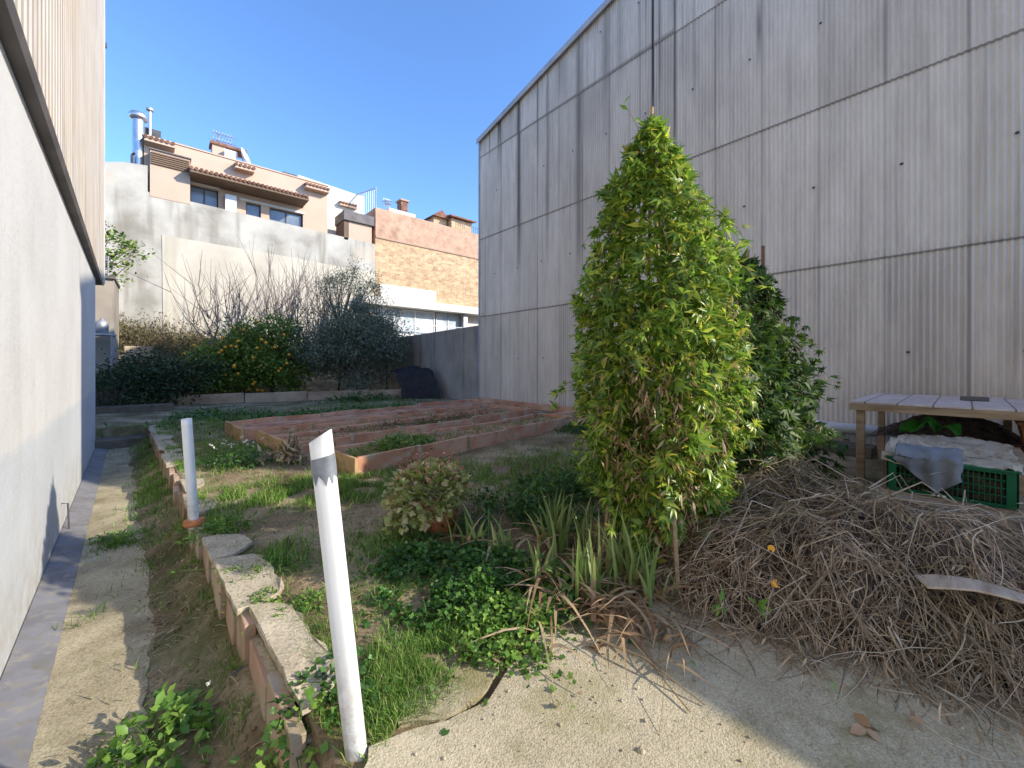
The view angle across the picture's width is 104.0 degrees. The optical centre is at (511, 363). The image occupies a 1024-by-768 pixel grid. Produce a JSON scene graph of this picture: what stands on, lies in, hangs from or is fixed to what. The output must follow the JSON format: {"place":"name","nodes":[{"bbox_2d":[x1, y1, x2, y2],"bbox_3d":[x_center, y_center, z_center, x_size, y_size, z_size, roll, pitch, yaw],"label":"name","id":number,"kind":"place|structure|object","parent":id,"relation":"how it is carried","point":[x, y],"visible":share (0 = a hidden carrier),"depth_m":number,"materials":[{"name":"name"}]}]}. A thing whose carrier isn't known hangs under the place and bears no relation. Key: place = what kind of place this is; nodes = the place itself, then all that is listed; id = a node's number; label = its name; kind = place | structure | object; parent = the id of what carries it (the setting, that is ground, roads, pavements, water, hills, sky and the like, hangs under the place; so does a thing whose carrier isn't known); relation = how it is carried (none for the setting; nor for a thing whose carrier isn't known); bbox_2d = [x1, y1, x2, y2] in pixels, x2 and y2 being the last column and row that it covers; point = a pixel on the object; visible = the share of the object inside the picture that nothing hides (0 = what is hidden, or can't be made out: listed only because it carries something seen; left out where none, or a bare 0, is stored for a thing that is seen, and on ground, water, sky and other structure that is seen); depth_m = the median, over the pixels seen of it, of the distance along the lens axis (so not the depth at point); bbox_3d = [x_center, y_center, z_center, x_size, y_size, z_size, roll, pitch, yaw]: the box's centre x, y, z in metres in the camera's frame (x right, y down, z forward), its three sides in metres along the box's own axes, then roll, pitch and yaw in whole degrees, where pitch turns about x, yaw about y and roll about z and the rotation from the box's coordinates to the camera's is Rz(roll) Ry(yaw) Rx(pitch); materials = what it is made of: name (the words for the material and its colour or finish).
{"place":"outdoors","nodes":[
{"label":"outdoors","id":0,"kind":"place"},
{"bbox_2d":[28,447,159,767],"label":"path","id":1,"kind":"structure","parent":0,"point":[74,717],"depth_m":2.67,"materials":[{"name":"concrete"}]},
{"bbox_2d":[86,680,225,767],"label":"leafy weed","id":2,"kind":"object","parent":1,"relation":"on","point":[181,710],"visible":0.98,"depth_m":1.94,"materials":[{"name":"green plant"}]},
{"bbox_2d":[122,468,601,767],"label":"twig debris","id":3,"kind":"object","parent":1,"relation":"on","point":[220,624],"visible":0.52,"depth_m":2.70,"materials":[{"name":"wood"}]},
{"bbox_2d":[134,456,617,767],"bbox_3d":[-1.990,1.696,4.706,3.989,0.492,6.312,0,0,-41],"label":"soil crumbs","id":4,"kind":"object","parent":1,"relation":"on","point":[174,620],"visible":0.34,"depth_m":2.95,"materials":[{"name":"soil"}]},
{"bbox_2d":[105,0,604,233],"label":"sky","id":5,"kind":"structure","parent":0,"point":[395,98],"materials":[{"name":"blue"}]},
{"bbox_2d":[358,207,477,336],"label":"brick building","id":6,"kind":"structure","parent":0,"point":[428,272],"depth_m":30.20,"materials":[{"name":"brick"}]},
{"bbox_2d":[375,307,434,335],"bbox_3d":[-7.880,-3.050,29.328,5.021,1.900,0.080,0,0,-41],"label":"window","id":7,"kind":"structure","parent":6,"relation":"in","point":[425,318],"depth_m":29.83,"materials":[{"name":"glass"}]},
{"bbox_2d":[424,210,449,225],"bbox_3d":[-6.925,-11.749,34.889,1.758,2.498,3.100,0,0,-41],"label":"roof hut","id":8,"kind":"object","parent":6,"relation":"on","point":[441,217],"visible":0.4,"depth_m":33.82,"materials":[{"name":"paint"}]},
{"bbox_2d":[435,312,459,331],"bbox_3d":[-5.093,-3.050,31.785,2.209,1.900,0.080,0,0,-41],"label":"window","id":9,"kind":"structure","parent":6,"relation":"in","point":[441,319],"depth_m":31.71,"materials":[{"name":"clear glass"}]},
{"bbox_2d":[447,214,476,231],"bbox_3d":[-5.228,-11.839,35.785,2.610,2.679,3.400,0,0,-41],"label":"roof hut","id":10,"kind":"object","parent":6,"relation":"on","point":[452,221],"visible":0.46,"depth_m":34.58,"materials":[{"name":"paint"}]},
{"bbox_2d":[95,337,883,767],"bbox_3d":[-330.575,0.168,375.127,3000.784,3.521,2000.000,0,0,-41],"label":"ground","id":11,"kind":"structure","parent":0,"point":[183,651],"depth_m":3.26,"materials":[{"name":"soil"}]},
{"bbox_2d":[0,0,107,767],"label":"rendered building","id":12,"kind":"structure","parent":11,"relation":"on","point":[52,166],"depth_m":3.35,"materials":[{"name":"grey paint"}]},
{"bbox_2d":[95,332,116,403],"bbox_3d":[-13.813,0.211,13.285,0.930,2.579,0.800,0,0,-41],"label":"metal rack","id":13,"kind":"object","parent":11,"relation":"on","point":[112,335],"visible":0.24,"depth_m":13.31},
{"bbox_2d":[95,256,119,405],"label":"block terrace","id":14,"kind":"structure","parent":11,"relation":"on","point":[107,301],"depth_m":13.88,"materials":[{"name":"concrete"}]},
{"bbox_2d":[105,220,155,290],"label":"terrace bush","id":15,"kind":"object","parent":14,"relation":"on","point":[123,249],"visible":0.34,"depth_m":15.03,"materials":[{"name":"green plant"}]},
{"bbox_2d":[81,523,151,554],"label":"leafy weed","id":16,"kind":"object","parent":11,"relation":"on","point":[110,534],"visible":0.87,"depth_m":4.29,"materials":[{"name":"green plant"}]},
{"bbox_2d":[95,403,173,448],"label":"garden steps","id":17,"kind":"structure","parent":11,"relation":"on","point":[115,442],"depth_m":11.83,"materials":[{"name":"concrete"}]},
{"bbox_2d":[95,348,177,406],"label":"dark shrub","id":18,"kind":"object","parent":11,"relation":"on","point":[119,397],"visible":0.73,"depth_m":12.89,"materials":[{"name":"green plant"}]},
{"bbox_2d":[124,346,152,363],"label":"masonry block","id":19,"kind":"structure","parent":11,"relation":"on","point":[128,348],"depth_m":16.81,"materials":[{"name":"concrete"}]},
{"bbox_2d":[95,343,232,405],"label":"dark shrub","id":20,"kind":"object","parent":11,"relation":"on","point":[174,374],"visible":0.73,"depth_m":14.28,"materials":[{"name":"green plant"}]},
{"bbox_2d":[119,308,234,363],"bbox_3d":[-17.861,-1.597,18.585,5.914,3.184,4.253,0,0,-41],"label":"dry scrub","id":21,"kind":"object","parent":11,"relation":"on","point":[129,334],"visible":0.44,"depth_m":18.64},
{"bbox_2d":[166,330,262,394],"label":"shrub","id":22,"kind":"object","parent":11,"relation":"on","point":[218,383],"visible":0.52,"depth_m":16.39,"materials":[{"name":"green plant"}]},
{"bbox_2d":[94,402,353,451],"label":"leafy weed","id":23,"kind":"object","parent":11,"relation":"on","point":[204,412],"visible":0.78,"depth_m":10.71,"materials":[{"name":"green plant"}]},
{"bbox_2d":[115,248,351,358],"bbox_3d":[-12.801,-2.039,19.434,6.939,6.101,8.967,0,0,22],"label":"bare fig tree","id":24,"kind":"object","parent":11,"relation":"on","point":[237,313],"visible":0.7,"depth_m":18.24,"materials":[{"name":"plant"}]},
{"bbox_2d":[143,134,329,232],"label":"beige house","id":25,"kind":"structure","parent":11,"relation":"on","point":[266,193],"depth_m":23.20,"materials":[{"name":"paint"}]},
{"bbox_2d":[128,110,148,164],"bbox_3d":[-19.049,-10.419,20.401,0.760,4.839,0.760,0,0,-41],"label":"flue pipe","id":26,"kind":"object","parent":25,"relation":"attached to","point":[139,119],"visible":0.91,"depth_m":20.22,"materials":[{"name":"metal"}]},
{"bbox_2d":[149,147,190,203],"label":"wall","id":27,"kind":"structure","parent":25,"relation":"on","point":[169,176],"depth_m":20.49,"materials":[{"name":"paint"}]},
{"bbox_2d":[190,185,217,207],"bbox_3d":[-17.059,-9.065,22.168,1.246,1.330,0.080,0,0,-41],"label":"window","id":28,"kind":"structure","parent":25,"relation":"in","point":[200,195],"depth_m":22.15,"materials":[{"name":"glass"}]},
{"bbox_2d":[209,140,246,158],"bbox_3d":[-16.997,-12.148,23.943,1.773,1.496,1.000,0,0,-41],"label":"chimney stack","id":29,"kind":"object","parent":25,"relation":"on","point":[216,147],"visible":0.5,"depth_m":23.41,"materials":[{"name":"paint"}]},
{"bbox_2d":[269,208,301,226],"bbox_3d":[-14.039,-8.825,24.831,1.840,1.250,0.080,0,0,-41],"label":"window","id":30,"kind":"structure","parent":25,"relation":"in","point":[274,214],"depth_m":24.79,"materials":[{"name":"glass"}]},
{"bbox_2d":[175,435,303,475],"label":"flowering weed","id":31,"kind":"object","parent":11,"relation":"on","point":[251,456],"visible":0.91,"depth_m":5.78,"materials":[{"name":"green plant"}]},
{"bbox_2d":[105,162,374,367],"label":"garden end wall","id":32,"kind":"structure","parent":11,"relation":"on","point":[170,232],"depth_m":21.35,"materials":[{"name":"grey paint"}]},
{"bbox_2d":[225,194,236,211],"bbox_3d":[-15.871,-8.950,22.569,0.512,1.100,0.250,0,0,-41],"label":"wall cabinet","id":33,"kind":"object","parent":32,"relation":"attached to","point":[230,202],"depth_m":22.49,"materials":[{"name":"white paint"}]},
{"bbox_2d":[335,210,373,242],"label":"terrace block","id":34,"kind":"structure","parent":32,"relation":"on","point":[353,225],"depth_m":26.83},
{"bbox_2d":[148,425,335,767],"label":"retaining wall","id":35,"kind":"structure","parent":11,"relation":"on","point":[280,638],"depth_m":2.30,"materials":[{"name":"concrete"}]},
{"bbox_2d":[181,418,204,529],"bbox_3d":[-2.934,1.007,3.683,0.182,1.032,0.210,0,0,-41],"label":"plastic post","id":36,"kind":"object","parent":35,"relation":"on","point":[193,520],"visible":0.98,"depth_m":3.63,"materials":[{"name":"white plastic"}]},
{"bbox_2d":[141,510,265,558],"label":"leafy weed","id":37,"kind":"object","parent":35,"relation":"on","point":[206,528],"visible":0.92,"depth_m":3.55,"materials":[{"name":"green plant"}]},
{"bbox_2d":[171,548,314,616],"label":"leafy weed","id":38,"kind":"object","parent":11,"relation":"on","point":[257,566],"visible":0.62,"depth_m":2.89,"materials":[{"name":"green plant"}]},
{"bbox_2d":[223,585,294,615],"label":"leafy weed","id":39,"kind":"object","parent":11,"relation":"on","point":[265,594],"visible":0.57,"depth_m":2.50,"materials":[{"name":"green plant"}]},
{"bbox_2d":[207,306,325,394],"bbox_3d":[-10.492,-0.448,17.909,4.995,4.157,4.453,0,0,-41],"label":"orange tree","id":40,"kind":"object","parent":11,"relation":"on","point":[269,369],"visible":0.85,"depth_m":17.01,"materials":[{"name":"green plant"}]},
{"bbox_2d":[230,685,338,767],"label":"leafy weed","id":41,"kind":"object","parent":11,"relation":"on","point":[280,742],"visible":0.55,"depth_m":1.63,"materials":[{"name":"green plant"}]},
{"bbox_2d":[178,389,401,404],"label":"planter kerb","id":42,"kind":"structure","parent":11,"relation":"on","point":[223,398],"depth_m":16.02,"materials":[{"name":"concrete"}]},
{"bbox_2d":[232,235,357,375],"bbox_3d":[-11.306,-2.571,21.385,4.600,6.966,6.642,0,0,6],"label":"bare fig tree","id":43,"kind":"object","parent":11,"relation":"on","point":[292,289],"visible":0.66,"depth_m":20.44,"materials":[{"name":"plant"}]},
{"bbox_2d":[254,430,335,465],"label":"dried plant","id":44,"kind":"object","parent":11,"relation":"on","point":[287,455],"visible":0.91,"depth_m":6.05,"materials":[{"name":"plant"}]},
{"bbox_2d":[233,578,358,633],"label":"leafy weed","id":45,"kind":"object","parent":11,"relation":"on","point":[307,604],"visible":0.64,"depth_m":2.48,"materials":[{"name":"green plant"}]},
{"bbox_2d":[221,391,399,412],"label":"leafy weed","id":46,"kind":"object","parent":11,"relation":"on","point":[354,397],"visible":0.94,"depth_m":16.04,"materials":[{"name":"green plant"}]},
{"bbox_2d":[145,546,488,767],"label":"grass","id":47,"kind":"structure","parent":11,"relation":"on","point":[392,711],"depth_m":1.94,"materials":[{"name":"plant"}]},
{"bbox_2d":[297,175,363,234],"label":"white building","id":48,"kind":"structure","parent":11,"relation":"on","point":[339,200],"depth_m":28.45,"materials":[{"name":"paint"}]},
{"bbox_2d":[55,397,607,755],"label":"grass","id":49,"kind":"structure","parent":11,"relation":"on","point":[270,493],"depth_m":4.66,"materials":[{"name":"plant"}]},
{"bbox_2d":[226,634,444,732],"bbox_3d":[-0.719,1.432,1.786,0.885,0.164,0.669,0,0,29],"label":"leafy weed","id":50,"kind":"object","parent":11,"relation":"on","point":[332,694],"visible":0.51,"depth_m":1.79,"materials":[{"name":"green plant"}]},
{"bbox_2d":[309,429,366,761],"bbox_3d":[-0.653,0.897,1.515,0.210,1.314,0.082,0,0,-41],"label":"plastic post","id":51,"kind":"object","parent":11,"relation":"on","point":[325,477],"visible":0.98,"depth_m":1.49,"materials":[{"name":"white plastic"}]},
{"bbox_2d":[152,398,528,432],"bbox_3d":[-5.648,1.368,11.030,14.310,0.542,5.943,0,0,-32],"label":"leafy weed","id":52,"kind":"object","parent":11,"relation":"on","point":[337,408],"visible":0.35,"depth_m":12.10,"materials":[{"name":"green plant"}]},
{"bbox_2d":[296,254,388,390],"bbox_3d":[-8.234,-2.000,19.906,4.304,7.009,3.241,0,0,-41],"label":"olive sapling","id":53,"kind":"object","parent":11,"relation":"on","point":[341,281],"visible":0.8,"depth_m":19.56,"materials":[{"name":"green plant"}]},
{"bbox_2d":[280,294,422,397],"bbox_3d":[-7.577,-0.800,18.661,6.829,5.423,4.937,0,0,-20],"label":"olive tree","id":54,"kind":"object","parent":11,"relation":"on","point":[369,338],"visible":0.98,"depth_m":18.05,"materials":[{"name":"green plant"}]},
{"bbox_2d":[225,399,498,441],"bbox_3d":[-3.347,1.417,11.067,1.441,0.366,7.575,0,0,40],"label":"raised bed","id":55,"kind":"object","parent":11,"relation":"on","point":[244,428],"visible":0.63,"depth_m":9.90,"materials":[{"name":"wood"}]},
{"bbox_2d":[357,281,402,388],"bbox_3d":[-7.081,-1.445,20.774,3.264,5.895,2.068,0,0,-21],"label":"olive sapling","id":56,"kind":"object","parent":11,"relation":"on","point":[375,295],"visible":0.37,"depth_m":20.89,"materials":[{"name":"green plant"}]},
{"bbox_2d":[256,404,533,458],"bbox_3d":[-2.118,1.417,9.462,1.889,0.365,6.636,0,0,40],"label":"raised bed","id":57,"kind":"object","parent":11,"relation":"on","point":[273,436],"visible":0.69,"depth_m":8.46,"materials":[{"name":"wood"}]},
{"bbox_2d":[199,410,495,445],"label":"leafy weed","id":58,"kind":"object","parent":57,"relation":"on","point":[420,422],"visible":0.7,"depth_m":8.92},
{"bbox_2d":[276,406,557,457],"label":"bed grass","id":59,"kind":"structure","parent":57,"relation":"on","point":[447,433],"depth_m":8.05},
{"bbox_2d":[352,326,477,399],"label":"boundary wall","id":60,"kind":"structure","parent":11,"relation":"on","point":[449,358],"depth_m":17.31,"materials":[{"name":"concrete"}]},
{"bbox_2d":[392,365,440,398],"bbox_3d":[-4.271,0.831,17.491,2.506,1.539,1.018,0,0,0],"label":"black tarp","id":61,"kind":"object","parent":11,"relation":"on","point":[415,382],"visible":0.94,"depth_m":17.24,"materials":[{"name":"plastic"}]},
{"bbox_2d":[379,449,473,535],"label":"potted plant","id":62,"kind":"object","parent":11,"relation":"on","point":[451,478],"visible":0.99,"depth_m":3.41,"materials":[{"name":"green plant"}]},
{"bbox_2d":[206,520,647,754],"bbox_3d":[-0.704,1.427,2.937,2.551,0.203,3.361,0,0,-41],"label":"clover patch","id":63,"kind":"object","parent":11,"relation":"on","point":[480,575],"visible":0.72,"depth_m":2.59,"materials":[{"name":"green plant"}]},
{"bbox_2d":[321,528,535,633],"bbox_3d":[-0.644,1.451,2.945,1.338,0.151,1.596,0,0,-11],"label":"clover patch","id":64,"kind":"object","parent":11,"relation":"on","point":[426,567],"visible":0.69,"depth_m":2.90,"materials":[{"name":"green plant"}]},
{"bbox_2d":[398,654,498,728],"bbox_3d":[-0.260,1.548,1.867,0.586,0.104,0.246,0,0,-41],"label":"slab fragment","id":65,"kind":"object","parent":11,"relation":"on","point":[480,674],"visible":0.39,"depth_m":1.81,"materials":[{"name":"concrete"}]},
{"bbox_2d":[334,413,574,476],"bbox_3d":[-0.655,1.417,7.828,1.042,0.365,5.726,0,0,40],"label":"raised bed","id":66,"kind":"object","parent":11,"relation":"on","point":[361,462],"visible":0.65,"depth_m":6.90,"materials":[{"name":"wood"}]},
{"bbox_2d":[275,430,451,464],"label":"leafy weed","id":67,"kind":"object","parent":66,"relation":"in","point":[398,439],"visible":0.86,"depth_m":6.32,"materials":[{"name":"green plant"}]},
{"bbox_2d":[307,451,610,591],"bbox_3d":[0.576,1.291,4.246,3.246,0.561,4.473,0,0,29],"label":"leafy weed","id":68,"kind":"object","parent":11,"relation":"on","point":[531,503],"visible":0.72,"depth_m":3.90,"materials":[{"name":"green plant"}]},
{"bbox_2d":[431,499,518,570],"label":"iris clump","id":69,"kind":"object","parent":11,"relation":"on","point":[479,534],"visible":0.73,"depth_m":3.23,"materials":[{"name":"green plant"}]},
{"bbox_2d":[443,514,531,597],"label":"iris clump","id":70,"kind":"object","parent":11,"relation":"on","point":[507,542],"visible":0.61,"depth_m":3.08,"materials":[{"name":"green plant"}]},
{"bbox_2d":[395,575,595,707],"bbox_3d":[-0.093,1.437,2.416,1.395,0.173,1.353,0,0,34],"label":"clover patch","id":71,"kind":"object","parent":11,"relation":"on","point":[492,620],"visible":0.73,"depth_m":2.16,"materials":[{"name":"green plant"}]},
{"bbox_2d":[382,519,690,734],"bbox_3d":[0.233,1.428,2.886,2.264,0.197,2.744,0,0,-17],"label":"clover patch","id":72,"kind":"object","parent":11,"relation":"on","point":[452,598],"visible":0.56,"depth_m":2.45,"materials":[{"name":"green plant"}]},
{"bbox_2d":[497,533,583,641],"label":"iris clump","id":73,"kind":"object","parent":11,"relation":"on","point":[536,570],"visible":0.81,"depth_m":2.70,"materials":[{"name":"green plant"}]},
{"bbox_2d":[487,488,605,565],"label":"iris clump","id":74,"kind":"object","parent":11,"relation":"on","point":[554,524],"visible":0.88,"depth_m":3.20,"materials":[{"name":"green plant"}]},
{"bbox_2d":[129,455,967,767],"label":"pebbles","id":75,"kind":"object","parent":11,"relation":"on","point":[643,751],"visible":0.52,"depth_m":1.78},
{"bbox_2d":[484,447,622,538],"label":"leafy weed","id":76,"kind":"object","parent":11,"relation":"on","point":[573,473],"visible":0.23,"depth_m":4.79,"materials":[{"name":"green plant"}]},
{"bbox_2d":[515,559,610,604],"bbox_3d":[0.276,1.420,2.660,0.879,0.194,0.567,0,0,-41],"label":"clover patch","id":77,"kind":"object","parent":11,"relation":"on","point":[565,578],"visible":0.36,"depth_m":2.64,"materials":[{"name":"green plant"}]},
{"bbox_2d":[476,397,658,417],"bbox_3d":[0.895,1.450,11.521,2.180,0.300,9.100,0,0,-41],"label":"brick edging","id":78,"kind":"object","parent":11,"relation":"on","point":[565,410],"visible":0.2,"depth_m":13.01,"materials":[{"name":"brick"}]},
{"bbox_2d":[555,420,592,439],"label":"leafy weed","id":79,"kind":"object","parent":11,"relation":"on","point":[580,426],"visible":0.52,"depth_m":8.72,"materials":[{"name":"green plant"}]},
{"bbox_2d":[544,493,607,549],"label":"iris clump","id":80,"kind":"object","parent":11,"relation":"on","point":[583,523],"visible":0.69,"depth_m":3.27,"materials":[{"name":"green plant"}]},
{"bbox_2d":[553,509,660,622],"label":"iris clump","id":81,"kind":"object","parent":11,"relation":"on","point":[595,579],"visible":0.84,"depth_m":2.51,"materials":[{"name":"green plant"}]},
{"bbox_2d":[560,499,691,619],"bbox_3d":[0.618,1.196,2.813,1.082,0.608,0.962,0,0,4],"label":"iris clump","id":82,"kind":"object","parent":11,"relation":"on","point":[625,564],"visible":0.6,"depth_m":2.69,"materials":[{"name":"green plant"}]},
{"bbox_2d":[548,94,774,599],"bbox_3d":[1.047,-0.193,2.988,1.460,3.558,1.563,0,0,25],"label":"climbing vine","id":83,"kind":"object","parent":11,"relation":"on","point":[666,484],"visible":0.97,"depth_m":2.64,"materials":[{"name":"green plant"}]},
{"bbox_2d":[364,577,1023,767],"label":"concrete slab","id":84,"kind":"structure","parent":11,"relation":"on","point":[793,734],"depth_m":1.67,"materials":[{"name":"concrete"}]},
{"bbox_2d":[455,538,754,733],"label":"leaf litter","id":85,"kind":"object","parent":84,"relation":"on","point":[639,624],"visible":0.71,"depth_m":2.22,"materials":[{"name":"plant"}]},
{"bbox_2d":[589,599,689,712],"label":"dead stalk","id":86,"kind":"object","parent":84,"relation":"on","point":[617,625],"visible":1,"depth_m":1.98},
{"bbox_2d":[600,639,704,705],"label":"dead stalk","id":87,"kind":"object","parent":84,"relation":"on","point":[630,652],"visible":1,"depth_m":1.93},
{"bbox_2d":[575,532,748,622],"bbox_3d":[0.924,1.266,2.639,1.156,0.469,0.962,0,0,-8],"label":"iris clump","id":88,"kind":"object","parent":84,"relation":"on","point":[647,581],"visible":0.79,"depth_m":2.48,"materials":[{"name":"green plant"}]},
{"bbox_2d":[562,450,1023,767],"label":"twig heap","id":89,"kind":"object","parent":84,"relation":"on","point":[842,564],"visible":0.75,"depth_m":2.23,"materials":[{"name":"plant"}]},
{"bbox_2d":[874,474,1023,523],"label":"board stack","id":90,"kind":"object","parent":89,"relation":"on","point":[1017,514],"visible":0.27,"depth_m":3.28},
{"bbox_2d":[885,455,1021,510],"bbox_3d":[3.782,0.970,3.467,0.484,0.300,0.764,0,0,-41],"label":"plastic crate","id":91,"kind":"object","parent":90,"relation":"on","point":[995,487],"visible":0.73,"depth_m":3.23,"materials":[{"name":"green plastic"}]},
{"bbox_2d":[892,443,963,493],"bbox_3d":[3.600,0.899,3.468,0.281,0.379,0.419,0,0,-41],"label":"blue grey sheet","id":92,"kind":"object","parent":91,"relation":"hanging from","point":[926,462],"visible":0.99,"depth_m":3.37,"materials":[{"name":"fabric"}]},
{"bbox_2d":[916,574,1023,603],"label":"wooden board","id":93,"kind":"object","parent":89,"relation":"on","point":[931,581],"visible":0.99,"depth_m":2.00,"materials":[{"name":"wood"}]},
{"bbox_2d":[850,712,880,741],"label":"fallen leaf","id":94,"kind":"object","parent":84,"relation":"on","point":[860,728],"visible":1,"depth_m":1.62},
{"bbox_2d":[884,437,1023,529],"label":"timber box","id":95,"kind":"object","parent":84,"relation":"on","point":[1018,452],"visible":0.16,"depth_m":3.77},
{"bbox_2d":[881,434,1023,474],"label":"cream sheet","id":96,"kind":"object","parent":95,"relation":"on","point":[993,454],"visible":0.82,"depth_m":3.86,"materials":[{"name":"fabric"}]},
{"bbox_2d":[899,416,961,435],"bbox_3d":[5.207,0.760,4.986,0.619,0.209,0.536,0,0,-41],"label":"green sack","id":97,"kind":"object","parent":96,"relation":"on","point":[912,425],"visible":1,"depth_m":4.93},
{"bbox_2d":[605,269,828,501],"bbox_3d":[1.928,0.179,4.006,2.056,2.842,1.953,0,0,-41],"label":"climbing vine","id":98,"kind":"object","parent":11,"relation":"on","point":[772,412],"visible":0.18,"depth_m":3.53,"materials":[{"name":"green plant"}]},
{"bbox_2d":[476,0,1023,450],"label":"warehouse","id":99,"kind":"structure","parent":11,"relation":"on","point":[860,163],"depth_m":7.69,"materials":[{"name":"concrete"}]},
{"bbox_2d":[720,246,851,486],"bbox_3d":[2.866,0.093,4.706,1.964,3.048,1.986,0,0,-41],"label":"climbing vine","id":100,"kind":"object","parent":11,"relation":"on","point":[769,300],"visible":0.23,"depth_m":4.31,"materials":[{"name":"green plant"}]},
{"bbox_2d":[759,419,885,437],"bbox_3d":[5.142,1.165,8.200,0.229,0.229,3.701,0,0,-41],"label":"drain pipe","id":101,"kind":"object","parent":11,"relation":"on","point":[847,428],"visible":0.17,"depth_m":7.13,"materials":[{"name":"white plastic"}]},
{"bbox_2d":[849,393,1023,483],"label":"garden table","id":102,"kind":"object","parent":11,"relation":"on","point":[1007,411],"visible":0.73,"depth_m":5.00,"materials":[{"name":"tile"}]},
{"bbox_2d":[867,414,1022,445],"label":"sheet","id":103,"kind":"object","parent":11,"relation":"on","point":[982,429],"visible":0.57,"depth_m":5.69,"materials":[{"name":"plastic"}]},
{"bbox_2d":[798,438,876,459],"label":"stone slab","id":104,"kind":"structure","parent":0,"point":[870,451],"depth_m":6.69,"materials":[{"name":"stone"}]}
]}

